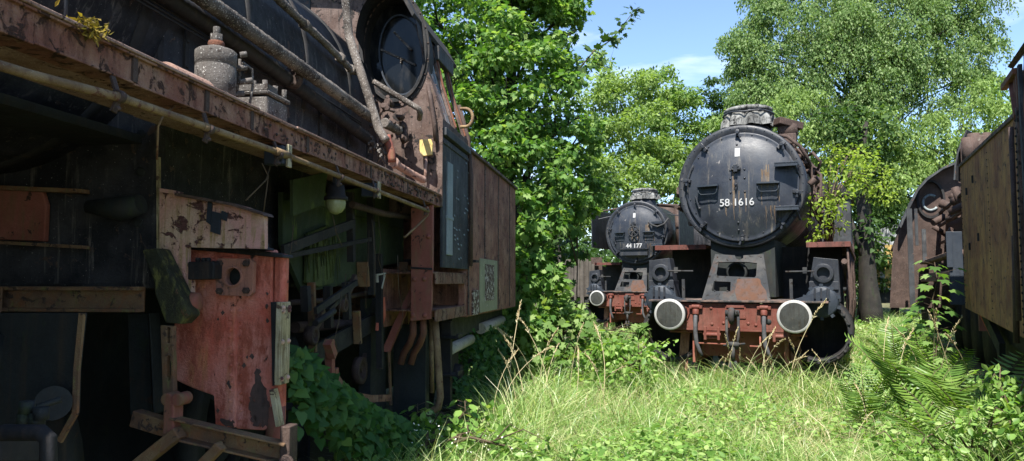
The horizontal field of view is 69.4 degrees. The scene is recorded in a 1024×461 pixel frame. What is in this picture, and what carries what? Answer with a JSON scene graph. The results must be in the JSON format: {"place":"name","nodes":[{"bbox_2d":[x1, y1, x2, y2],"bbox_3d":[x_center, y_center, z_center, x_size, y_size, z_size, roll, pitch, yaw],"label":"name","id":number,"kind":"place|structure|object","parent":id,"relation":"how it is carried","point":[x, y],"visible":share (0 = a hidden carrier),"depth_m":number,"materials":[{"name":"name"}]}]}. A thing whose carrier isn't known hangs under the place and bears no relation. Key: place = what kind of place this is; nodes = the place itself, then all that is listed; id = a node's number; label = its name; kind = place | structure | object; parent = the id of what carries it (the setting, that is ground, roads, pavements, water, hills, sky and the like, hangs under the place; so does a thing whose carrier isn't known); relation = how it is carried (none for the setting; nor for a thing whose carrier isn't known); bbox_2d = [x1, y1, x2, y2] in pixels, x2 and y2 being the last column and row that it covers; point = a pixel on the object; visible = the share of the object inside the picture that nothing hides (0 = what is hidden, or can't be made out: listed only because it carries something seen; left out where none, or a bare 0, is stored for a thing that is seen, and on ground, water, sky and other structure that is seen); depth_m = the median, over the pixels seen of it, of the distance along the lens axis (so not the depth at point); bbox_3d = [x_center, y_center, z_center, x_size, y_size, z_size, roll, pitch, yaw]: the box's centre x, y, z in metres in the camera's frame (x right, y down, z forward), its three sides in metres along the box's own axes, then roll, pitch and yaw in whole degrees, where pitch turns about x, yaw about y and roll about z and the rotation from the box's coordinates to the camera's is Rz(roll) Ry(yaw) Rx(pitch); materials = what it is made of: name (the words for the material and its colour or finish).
{"place":"outdoors","nodes":[
{"label":"outdoors","id":0,"kind":"place"},
{"bbox_2d":[310,284,1023,460],"bbox_3d":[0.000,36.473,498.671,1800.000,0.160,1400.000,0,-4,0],"label":"ground","id":1,"kind":"structure","parent":0,"point":[316,452],"depth_m":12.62,"materials":[{"name":"green plant"}]},
{"bbox_2d":[0,0,473,460],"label":"steam locomotive","id":2,"kind":"object","parent":1,"relation":"on","point":[202,202],"visible":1,"depth_m":3.58,"materials":[{"name":"metal"}]},
{"bbox_2d":[55,0,111,46],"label":"moss tuft","id":3,"kind":"object","parent":2,"relation":"on","point":[93,27],"visible":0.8,"depth_m":2.22,"materials":[{"name":"yellow plant"}]},
{"bbox_2d":[415,23,467,144],"bbox_3d":[-0.656,-1.354,7.117,0.276,0.955,1.040,-1,-4,9],"label":"cab side window frame","id":4,"kind":"structure","parent":2,"relation":"in","point":[449,122],"depth_m":7.05,"materials":[{"name":"metal"}]},
{"bbox_2d":[446,161,453,254],"bbox_3d":[-0.564,-0.197,6.717,0.020,0.840,0.240,-1,-4,9],"label":"cab door panel","id":5,"kind":"structure","parent":2,"relation":"in","point":[449,173],"depth_m":6.68,"materials":[{"name":"grey metal"}]},
{"bbox_2d":[286,344,472,460],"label":"bindweed","id":6,"kind":"object","parent":1,"relation":"on","point":[344,415],"visible":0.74,"depth_m":4.26,"materials":[{"name":"green plant"}]},
{"bbox_2d":[412,420,541,452],"bbox_3d":[-0.997,1.556,5.800,2.492,0.616,1.010,0,-4,0],"label":"blossom","id":7,"kind":"object","parent":6,"relation":"on","point":[466,443],"visible":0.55,"depth_m":5.54,"materials":[{"name":"white plant"}]},
{"bbox_2d":[316,148,517,422],"bbox_3d":[-1.648,0.620,9.250,3.040,3.164,3.610,-1,-4,9],"label":"tender","id":8,"kind":"object","parent":1,"relation":"on","point":[490,284],"visible":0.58,"depth_m":8.39,"materials":[{"name":"paint"}]},
{"bbox_2d":[400,401,434,419],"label":"nettle","id":9,"kind":"object","parent":1,"relation":"on","point":[410,408],"visible":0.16,"depth_m":6.26,"materials":[{"name":"green plant"}]},
{"bbox_2d":[318,400,555,460],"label":"bush","id":10,"kind":"object","parent":1,"relation":"on","point":[456,432],"visible":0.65,"depth_m":5.81,"materials":[{"name":"green plant"}]},
{"bbox_2d":[441,399,485,460],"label":"nettle","id":11,"kind":"object","parent":1,"relation":"on","point":[458,412],"visible":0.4,"depth_m":6.15,"materials":[{"name":"green plant"}]},
{"bbox_2d":[429,318,519,418],"bbox_3d":[-0.362,1.723,9.375,0.558,1.110,3.867,-1,-4,9],"label":"ivy","id":12,"kind":"object","parent":1,"relation":"on","point":[479,345],"visible":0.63,"depth_m":8.98,"materials":[{"name":"green plant"}]},
{"bbox_2d":[493,350,517,413],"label":"grass stalk","id":13,"kind":"object","parent":1,"relation":"on","point":[503,372],"depth_m":7.67,"materials":[{"name":"plant"}]},
{"bbox_2d":[498,348,516,403],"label":"grass stalk","id":14,"kind":"object","parent":1,"relation":"on","point":[503,357],"depth_m":8.10,"materials":[{"name":"beige plant"}]},
{"bbox_2d":[497,327,522,391],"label":"grass stalk","id":15,"kind":"object","parent":1,"relation":"on","point":[507,341],"depth_m":8.27,"materials":[{"name":"beige plant"}]},
{"bbox_2d":[495,327,535,393],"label":"grass stalk","id":16,"kind":"object","parent":1,"relation":"on","point":[519,350],"depth_m":8.64,"materials":[{"name":"beige plant"}]},
{"bbox_2d":[509,300,521,385],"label":"grass stalk","id":17,"kind":"object","parent":1,"relation":"on","point":[514,336],"depth_m":8.81,"materials":[{"name":"beige plant"}]},
{"bbox_2d":[501,345,554,410],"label":"grass stalk","id":18,"kind":"object","parent":1,"relation":"on","point":[529,361],"depth_m":8.09,"materials":[{"name":"beige plant"}]},
{"bbox_2d":[414,0,644,359],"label":"maple tree","id":19,"kind":"object","parent":1,"relation":"on","point":[504,42],"visible":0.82,"depth_m":12.68,"materials":[{"name":"green plant"}]},
{"bbox_2d":[517,315,549,390],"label":"grass stalk","id":20,"kind":"object","parent":1,"relation":"on","point":[535,345],"depth_m":8.94,"materials":[{"name":"beige plant"}]},
{"bbox_2d":[502,185,576,338],"bbox_3d":[0.439,0.836,11.480,1.501,3.205,1.968,-3,-5,34],"label":"bush","id":21,"kind":"object","parent":1,"relation":"on","point":[534,234],"visible":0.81,"depth_m":11.44,"materials":[{"name":"green plant"}]},
{"bbox_2d":[539,328,557,399],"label":"grass stalk","id":22,"kind":"object","parent":1,"relation":"on","point":[551,339],"depth_m":8.77,"materials":[{"name":"beige plant"}]},
{"bbox_2d":[544,343,559,401],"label":"grass stalk","id":23,"kind":"object","parent":1,"relation":"on","point":[550,364],"depth_m":8.92,"materials":[{"name":"beige plant"}]},
{"bbox_2d":[511,178,597,355],"bbox_3d":[0.584,0.792,13.465,2.226,3.570,3.238,0,-4,0],"label":"bush","id":24,"kind":"object","parent":1,"relation":"on","point":[582,255],"visible":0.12,"depth_m":14.19,"materials":[{"name":"green plant"}]},
{"bbox_2d":[490,282,651,383],"bbox_3d":[0.953,1.580,11.214,2.193,1.685,2.854,-2,-5,30],"label":"bush","id":25,"kind":"object","parent":1,"relation":"on","point":[564,304],"visible":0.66,"depth_m":11.00,"materials":[{"name":"green plant"}]},
{"bbox_2d":[569,322,583,398],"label":"grass stalk","id":26,"kind":"object","parent":1,"relation":"on","point":[575,349],"depth_m":9.29,"materials":[{"name":"beige plant"}]},
{"bbox_2d":[575,345,579,406],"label":"grass stalk","id":27,"kind":"object","parent":1,"relation":"on","point":[578,366],"depth_m":8.61,"materials":[{"name":"beige plant"}]},
{"bbox_2d":[532,138,629,272],"bbox_3d":[1.230,-0.138,27.706,6.189,7.488,5.644,2,-4,-23],"label":"tree","id":28,"kind":"object","parent":1,"relation":"on","point":[556,238],"visible":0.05,"depth_m":27.03,"materials":[{"name":"green plant"}]},
{"bbox_2d":[554,181,614,367],"bbox_3d":[1.457,0.808,13.716,0.979,3.573,2.065,-2,-4,25],"label":"tree","id":29,"kind":"object","parent":1,"relation":"on","point":[580,215],"visible":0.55,"depth_m":13.55,"materials":[{"name":"green plant"}]},
{"bbox_2d":[558,251,613,325],"bbox_3d":[2.799,2.140,27.232,1.700,2.600,4.100,-1,-4,20],"label":"wooden wagon","id":30,"kind":"object","parent":1,"relation":"on","point":[585,267],"visible":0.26,"depth_m":25.33,"materials":[{"name":"grey wood"}]},
{"bbox_2d":[584,352,606,413],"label":"grass stalk","id":31,"kind":"object","parent":1,"relation":"on","point":[596,372],"depth_m":8.13,"materials":[{"name":"beige plant"}]},
{"bbox_2d":[593,321,604,399],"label":"grass stalk","id":32,"kind":"object","parent":1,"relation":"on","point":[595,325],"depth_m":9.64,"materials":[{"name":"beige plant"}]},
{"bbox_2d":[594,365,626,402],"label":"grass stalk","id":33,"kind":"object","parent":1,"relation":"on","point":[609,375],"depth_m":8.09,"materials":[{"name":"beige plant"}]},
{"bbox_2d":[569,330,678,394],"bbox_3d":[1.616,1.886,10.259,1.791,0.944,1.202,2,-4,-24],"label":"bush","id":34,"kind":"object","parent":1,"relation":"on","point":[618,350],"visible":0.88,"depth_m":10.12,"materials":[{"name":"green plant"}]},
{"bbox_2d":[558,46,694,244],"bbox_3d":[4.892,-2.385,33.113,6.694,12.685,6.666,0,-4,0],"label":"tree","id":35,"kind":"object","parent":1,"relation":"on","point":[608,89],"visible":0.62,"depth_m":32.86,"materials":[{"name":"green plant"}]},
{"bbox_2d":[586,188,710,330],"bbox_3d":[6.121,1.202,27.797,3.198,4.610,12.900,-2,-4,25],"label":"steam locomotive","id":36,"kind":"object","parent":1,"relation":"on","point":[637,229],"visible":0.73,"depth_m":23.11,"materials":[{"name":"paint"}]},
{"bbox_2d":[607,203,668,262],"bbox_3d":[3.903,0.074,23.045,1.989,1.885,0.350,-2,-4,25],"label":"smokebox door","id":37,"kind":"structure","parent":36,"relation":"in","point":[632,234],"depth_m":23.03,"materials":[{"name":"paint"}]},
{"bbox_2d":[626,63,720,203],"bbox_3d":[8.177,-2.415,38.431,5.504,13.490,4.690,-3,-5,40],"label":"tree","id":38,"kind":"object","parent":1,"relation":"on","point":[683,99],"visible":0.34,"depth_m":38.01,"materials":[{"name":"green plant"}]},
{"bbox_2d":[677,74,735,142],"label":"tree","id":39,"kind":"object","parent":1,"relation":"on","point":[714,98],"visible":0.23,"depth_m":44.35,"materials":[{"name":"green plant"}]},
{"bbox_2d":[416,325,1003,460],"bbox_3d":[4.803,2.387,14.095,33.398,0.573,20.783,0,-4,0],"label":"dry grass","id":40,"kind":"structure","parent":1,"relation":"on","point":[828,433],"depth_m":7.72,"materials":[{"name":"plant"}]},
{"bbox_2d":[400,312,1022,460],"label":"weeds","id":41,"kind":"object","parent":1,"relation":"on","point":[602,450],"visible":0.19,"depth_m":7.12,"materials":[{"name":"green plant"}]},
{"bbox_2d":[711,357,722,387],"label":"grass stalk","id":42,"kind":"object","parent":1,"relation":"on","point":[715,369],"depth_m":9.10,"materials":[{"name":"beige plant"}]},
{"bbox_2d":[535,211,903,299],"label":"woodland","id":43,"kind":"object","parent":1,"relation":"on","point":[606,255],"visible":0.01,"depth_m":64.78,"materials":[{"name":"green plant"}]},
{"bbox_2d":[720,350,731,399],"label":"grass stalk","id":44,"kind":"object","parent":1,"relation":"on","point":[723,366],"depth_m":9.38,"materials":[{"name":"beige plant"}]},
{"bbox_2d":[725,335,734,396],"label":"grass stalk","id":45,"kind":"object","parent":1,"relation":"on","point":[730,358],"depth_m":9.75,"materials":[{"name":"beige plant"}]},
{"bbox_2d":[726,327,738,384],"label":"grass stalk","id":46,"kind":"object","parent":1,"relation":"on","point":[732,346],"depth_m":9.90,"materials":[{"name":"beige plant"}]},
{"bbox_2d":[643,104,855,376],"bbox_3d":[5.922,0.416,16.561,3.202,4.610,12.900,-2,-4,25],"label":"steam locomotive","id":47,"kind":"object","parent":1,"relation":"on","point":[750,181],"visible":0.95,"depth_m":11.78,"materials":[{"name":"paint"}]},
{"bbox_2d":[683,129,801,244],"bbox_3d":[3.643,-0.709,11.848,1.848,1.885,0.331,-2,-4,25],"label":"smokebox door","id":48,"kind":"structure","parent":47,"relation":"in","point":[734,187],"depth_m":11.83,"materials":[{"name":"paint"}]},
{"bbox_2d":[802,139,902,367],"bbox_3d":[6.531,0.225,14.063,1.204,4.590,5.773,-3,-5,34],"label":"tree","id":49,"kind":"object","parent":47,"relation":"attached to","point":[832,203],"visible":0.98,"depth_m":13.95,"materials":[{"name":"green plant"}]},
{"bbox_2d":[667,159,844,203],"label":"tree","id":50,"kind":"object","parent":1,"relation":"on","point":[677,185],"depth_m":34.91,"materials":[{"name":"green plant"}]},
{"bbox_2d":[743,335,769,391],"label":"grass stalk","id":51,"kind":"object","parent":1,"relation":"on","point":[753,355],"depth_m":9.85,"materials":[{"name":"beige plant"}]},
{"bbox_2d":[762,326,775,400],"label":"grass stalk","id":52,"kind":"object","parent":1,"relation":"on","point":[765,351],"depth_m":10.19,"materials":[{"name":"beige plant"}]},
{"bbox_2d":[760,339,784,390],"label":"grass stalk","id":53,"kind":"object","parent":1,"relation":"on","point":[777,343],"depth_m":9.56,"materials":[{"name":"beige plant"}]},
{"bbox_2d":[764,356,806,402],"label":"grass stalk","id":54,"kind":"object","parent":1,"relation":"on","point":[783,367],"depth_m":9.44,"materials":[{"name":"beige plant"}]},
{"bbox_2d":[788,338,799,394],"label":"grass stalk","id":55,"kind":"object","parent":1,"relation":"on","point":[797,363],"depth_m":9.68,"materials":[{"name":"beige plant"}]},
{"bbox_2d":[789,298,826,401],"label":"grass stalk","id":56,"kind":"object","parent":1,"relation":"on","point":[816,311],"depth_m":9.82,"materials":[{"name":"beige plant"}]},
{"bbox_2d":[762,233,854,305],"bbox_3d":[9.957,1.796,25.031,3.000,3.020,6.020,-2,-4,25],"label":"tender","id":57,"kind":"object","parent":1,"relation":"on","point":[781,297],"visible":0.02,"depth_m":22.80,"materials":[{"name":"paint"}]},
{"bbox_2d":[812,350,836,404],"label":"grass stalk","id":58,"kind":"object","parent":1,"relation":"on","point":[827,374],"depth_m":9.37,"materials":[{"name":"beige plant"}]},
{"bbox_2d":[709,70,1011,222],"bbox_3d":[13.096,-1.313,27.172,12.649,9.709,4.748,0,-4,0],"label":"willow tree","id":59,"kind":"object","parent":1,"relation":"on","point":[911,153],"visible":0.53,"depth_m":26.96,"materials":[{"name":"green plant"}]},
{"bbox_2d":[854,382,866,421],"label":"grass stalk","id":60,"kind":"object","parent":1,"relation":"on","point":[862,399],"depth_m":7.19,"materials":[{"name":"beige plant"}]},
{"bbox_2d":[806,101,921,328],"bbox_3d":[12.467,-0.549,26.168,3.504,8.241,2.813,0,-4,0],"label":"tree","id":61,"kind":"object","parent":1,"relation":"on","point":[870,304],"visible":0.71,"depth_m":25.92,"materials":[{"name":"green plant"}]},
{"bbox_2d":[834,364,895,430],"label":"fern","id":62,"kind":"object","parent":1,"relation":"on","point":[852,396],"visible":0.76,"depth_m":7.50,"materials":[{"name":"green plant"}]},
{"bbox_2d":[712,0,1021,317],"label":"birch tree","id":63,"kind":"object","parent":1,"relation":"on","point":[893,73],"visible":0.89,"depth_m":31.39,"materials":[{"name":"green plant"}]},
{"bbox_2d":[883,316,888,359],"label":"grass stalk","id":64,"kind":"object","parent":1,"relation":"on","point":[886,330],"depth_m":10.21,"materials":[{"name":"beige plant"}]},
{"bbox_2d":[837,148,951,315],"bbox_3d":[19.507,0.185,37.335,6.968,8.785,18.040,-2,-5,30],"label":"tree","id":65,"kind":"object","parent":1,"relation":"on","point":[891,219],"visible":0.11,"depth_m":32.45,"materials":[{"name":"green plant"}]},
{"bbox_2d":[853,322,935,370],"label":"fern","id":66,"kind":"object","parent":1,"relation":"on","point":[896,345],"visible":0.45,"depth_m":11.78,"materials":[{"name":"green plant"}]},
{"bbox_2d":[896,328,913,381],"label":"grass stalk","id":67,"kind":"object","parent":1,"relation":"on","point":[905,344],"depth_m":9.69,"materials":[{"name":"beige plant"}]},
{"bbox_2d":[893,326,918,367],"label":"grass stalk","id":68,"kind":"object","parent":1,"relation":"on","point":[903,335],"depth_m":9.31,"materials":[{"name":"plant"}]},
{"bbox_2d":[877,332,951,365],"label":"fern","id":69,"kind":"object","parent":1,"relation":"on","point":[942,337],"visible":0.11,"depth_m":12.79,"materials":[{"name":"green plant"}]},
{"bbox_2d":[845,334,989,435],"bbox_3d":[4.132,1.548,7.387,1.312,0.993,1.381,0,-4,0],"label":"fern","id":70,"kind":"object","parent":1,"relation":"on","point":[880,365],"visible":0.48,"depth_m":7.38,"materials":[{"name":"green plant"}]},
{"bbox_2d":[893,308,946,376],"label":"sapling","id":71,"kind":"object","parent":1,"relation":"on","point":[902,329],"visible":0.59,"depth_m":10.08,"materials":[{"name":"green plant"}]},
{"bbox_2d":[885,338,979,384],"bbox_3d":[5.252,1.770,9.280,1.062,0.827,0.900,-3,-5,33],"label":"fern","id":72,"kind":"object","parent":1,"relation":"on","point":[921,357],"visible":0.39,"depth_m":9.24,"materials":[{"name":"green plant"}]},
{"bbox_2d":[933,309,937,367],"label":"grass stalk","id":73,"kind":"object","parent":1,"relation":"on","point":[934,331],"depth_m":9.14,"materials":[{"name":"plant"}]},
{"bbox_2d":[906,260,967,375],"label":"sapling","id":74,"kind":"object","parent":1,"relation":"on","point":[916,307],"visible":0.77,"depth_m":9.69,"materials":[{"name":"green plant"}]},
{"bbox_2d":[927,309,951,382],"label":"grass stalk","id":75,"kind":"object","parent":1,"relation":"on","point":[938,335],"depth_m":8.95,"materials":[{"name":"plant"}]},
{"bbox_2d":[871,363,1023,460],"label":"bush","id":76,"kind":"object","parent":1,"relation":"on","point":[1006,409],"visible":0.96,"depth_m":5.13,"materials":[{"name":"green plant"}]},
{"bbox_2d":[877,381,1018,455],"bbox_3d":[3.636,1.597,6.033,1.061,0.666,0.776,2,-5,-29],"label":"fern","id":77,"kind":"object","parent":1,"relation":"on","point":[912,427],"visible":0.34,"depth_m":6.08,"materials":[{"name":"green plant"}]},
{"bbox_2d":[941,316,962,367],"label":"grass stalk","id":78,"kind":"object","parent":1,"relation":"on","point":[953,332],"depth_m":9.06,"materials":[{"name":"plant"}]},
{"bbox_2d":[890,130,1014,378],"bbox_3d":[9.511,0.395,14.754,3.467,4.360,10.200,-2,-4,25],"label":"steam locomotive","id":79,"kind":"object","parent":1,"relation":"on","point":[929,230],"visible":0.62,"depth_m":17.03,"materials":[{"name":"metal"}]},
{"bbox_2d":[944,333,974,399],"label":"grass stalk","id":80,"kind":"object","parent":1,"relation":"on","point":[947,335],"depth_m":8.39,"materials":[{"name":"plant"}]},
{"bbox_2d":[896,350,1023,425],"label":"fern","id":81,"kind":"object","parent":1,"relation":"on","point":[935,391],"visible":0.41,"depth_m":6.74,"materials":[{"name":"green plant"}]},
{"bbox_2d":[963,73,1011,133],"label":"tree","id":82,"kind":"object","parent":1,"relation":"on","point":[1004,93],"visible":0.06,"depth_m":30.34,"materials":[{"name":"green plant"}]},
{"bbox_2d":[958,107,1023,379],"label":"tender","id":83,"kind":"object","parent":1,"relation":"on","point":[990,167],"visible":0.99,"depth_m":7.60,"materials":[{"name":"metal"}]},
{"bbox_2d":[1000,43,1023,205],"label":"steam locomotive","id":84,"kind":"object","parent":1,"relation":"on","point":[1013,81],"visible":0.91,"depth_m":6.02,"materials":[{"name":"paint"}]},
{"bbox_2d":[1017,55,1023,205],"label":"door panel","id":85,"kind":"structure","parent":84,"relation":"in","point":[1019,67],"depth_m":5.97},
{"bbox_2d":[414,0,1023,259],"label":"sky","id":86,"kind":"structure","parent":0,"point":[680,33],"materials":[{"name":"blue"}]}
]}

